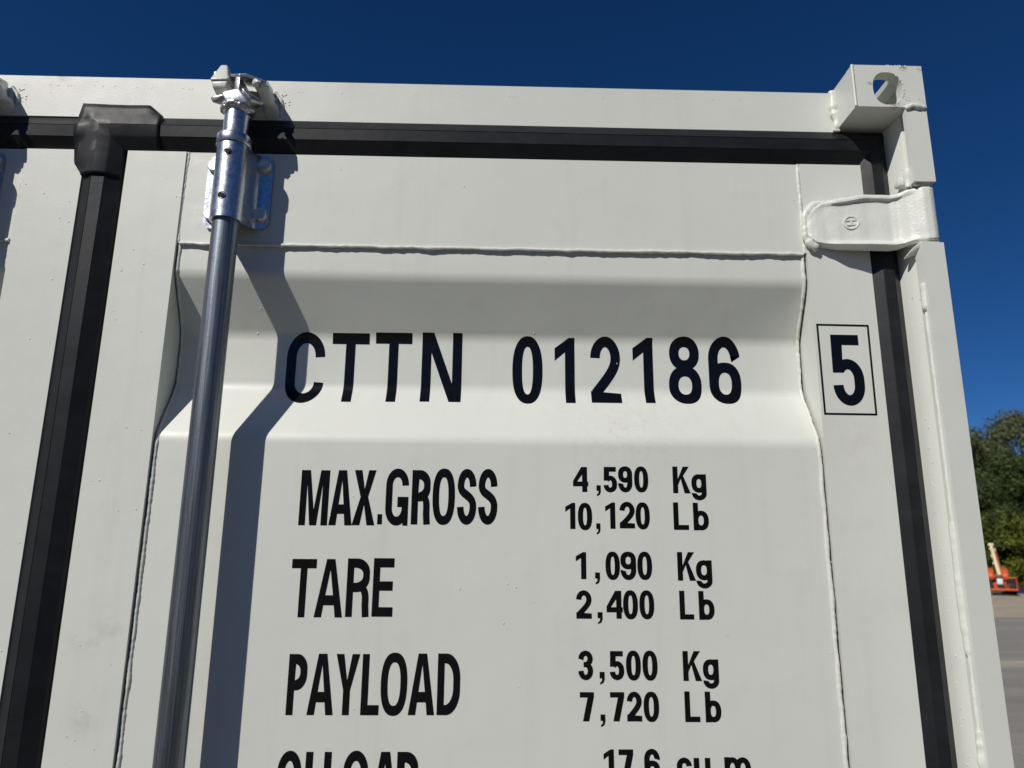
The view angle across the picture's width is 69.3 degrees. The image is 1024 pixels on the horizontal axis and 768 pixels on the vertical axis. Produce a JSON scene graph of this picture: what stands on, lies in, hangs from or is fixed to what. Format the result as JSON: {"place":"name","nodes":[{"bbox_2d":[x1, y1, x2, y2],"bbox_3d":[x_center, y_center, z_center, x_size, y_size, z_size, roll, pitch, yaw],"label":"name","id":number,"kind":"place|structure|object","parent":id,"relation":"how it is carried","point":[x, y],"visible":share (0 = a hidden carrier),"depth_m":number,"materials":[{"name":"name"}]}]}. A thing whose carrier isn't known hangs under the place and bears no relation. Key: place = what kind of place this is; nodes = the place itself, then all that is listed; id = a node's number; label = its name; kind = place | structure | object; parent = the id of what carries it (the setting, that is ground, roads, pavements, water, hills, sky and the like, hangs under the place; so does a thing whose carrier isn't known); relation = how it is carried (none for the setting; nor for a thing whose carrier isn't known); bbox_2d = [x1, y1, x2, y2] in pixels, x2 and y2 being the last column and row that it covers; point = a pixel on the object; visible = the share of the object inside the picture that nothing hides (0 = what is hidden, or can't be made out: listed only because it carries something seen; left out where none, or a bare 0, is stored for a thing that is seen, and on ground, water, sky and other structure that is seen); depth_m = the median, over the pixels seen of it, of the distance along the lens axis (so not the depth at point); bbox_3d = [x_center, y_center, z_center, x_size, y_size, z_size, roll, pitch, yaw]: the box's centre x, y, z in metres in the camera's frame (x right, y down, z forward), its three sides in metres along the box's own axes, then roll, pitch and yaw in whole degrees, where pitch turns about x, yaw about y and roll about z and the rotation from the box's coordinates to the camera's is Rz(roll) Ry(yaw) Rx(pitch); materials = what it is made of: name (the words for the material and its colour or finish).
{"place":"outdoors","nodes":[
{"label":"outdoors","id":0,"kind":"place"},
{"bbox_2d":[0,64,1013,767],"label":"shipping container","id":1,"kind":"object","parent":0,"point":[414,426],"visible":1,"depth_m":1.04,"materials":[{"name":"metal"}]},
{"bbox_2d":[0,148,82,707],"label":"door","id":2,"kind":"structure","parent":1,"relation":"in","point":[40,190],"depth_m":1.06,"materials":[{"name":"paint"}]},
{"bbox_2d":[41,150,925,767],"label":"door","id":3,"kind":"structure","parent":1,"relation":"in","point":[520,463],"depth_m":1.03,"materials":[{"name":"paint"}]},
{"bbox_2d":[0,0,1023,454],"label":"sky","id":4,"kind":"structure","parent":0,"point":[969,54],"materials":[{"name":"blue"}]},
{"bbox_2d":[990,590,1003,592],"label":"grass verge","id":5,"kind":"object","parent":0,"point":[997,591],"depth_m":48.31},
{"bbox_2d":[976,479,1023,576],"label":"tree","id":6,"kind":"object","parent":5,"relation":"on","point":[983,490],"visible":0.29,"depth_m":55.13,"materials":[{"name":"green plant"}]},
{"bbox_2d":[980,507,1023,578],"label":"tree","id":7,"kind":"object","parent":5,"relation":"on","point":[1014,540],"visible":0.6,"depth_m":53.56,"materials":[{"name":"green plant"}]},
{"bbox_2d":[993,556,1023,588],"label":"shrub","id":8,"kind":"object","parent":5,"relation":"on","point":[1019,564],"visible":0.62,"depth_m":51.93,"materials":[{"name":"green plant"}]},
{"bbox_2d":[1008,556,1023,586],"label":"shrub","id":9,"kind":"object","parent":5,"relation":"on","point":[1018,575],"visible":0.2,"depth_m":52.99,"materials":[{"name":"green plant"}]},
{"bbox_2d":[991,592,1023,617],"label":"dirt verge","id":10,"kind":"structure","parent":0,"point":[1006,605],"depth_m":32.80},
{"bbox_2d":[987,543,1018,594],"bbox_3d":[29.128,11.034,44.344,1.605,3.034,4.500,-8,-16,31],"label":"boom lift","id":11,"kind":"object","parent":10,"relation":"on","point":[999,581],"visible":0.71,"depth_m":43.36,"materials":[{"name":"orange paint"}]},
{"bbox_2d":[994,617,1023,767],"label":"pavement","id":12,"kind":"structure","parent":0,"point":[1010,635],"depth_m":12.08,"materials":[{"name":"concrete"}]},
{"bbox_2d":[1000,660,1023,667],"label":"gravel strip","id":13,"kind":"object","parent":12,"relation":"on","point":[1011,663],"visible":0.04,"depth_m":13.94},
{"bbox_2d":[1001,587,1023,593],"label":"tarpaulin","id":14,"kind":"object","parent":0,"point":[1021,591],"visible":0.5,"depth_m":45.37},
{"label":"hill","id":15,"kind":"structure","parent":0,"visible":0},
{"bbox_2d":[969,426,1023,532],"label":"tree","id":16,"kind":"object","parent":15,"relation":"on","point":[987,447],"visible":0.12,"depth_m":62.33,"materials":[{"name":"green plant"}]},
{"bbox_2d":[971,439,1023,555],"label":"tree","id":17,"kind":"object","parent":15,"relation":"on","point":[1007,451],"visible":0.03,"depth_m":62.87,"materials":[{"name":"green plant"}]},
{"bbox_2d":[975,447,1023,562],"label":"tree","id":18,"kind":"object","parent":15,"relation":"on","point":[1005,468],"visible":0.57,"depth_m":58.26,"materials":[{"name":"green plant"}]},
{"bbox_2d":[977,407,1023,519],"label":"tree","id":19,"kind":"object","parent":15,"relation":"on","point":[1009,427],"visible":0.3,"depth_m":64.89,"materials":[{"name":"green plant"}]}
]}

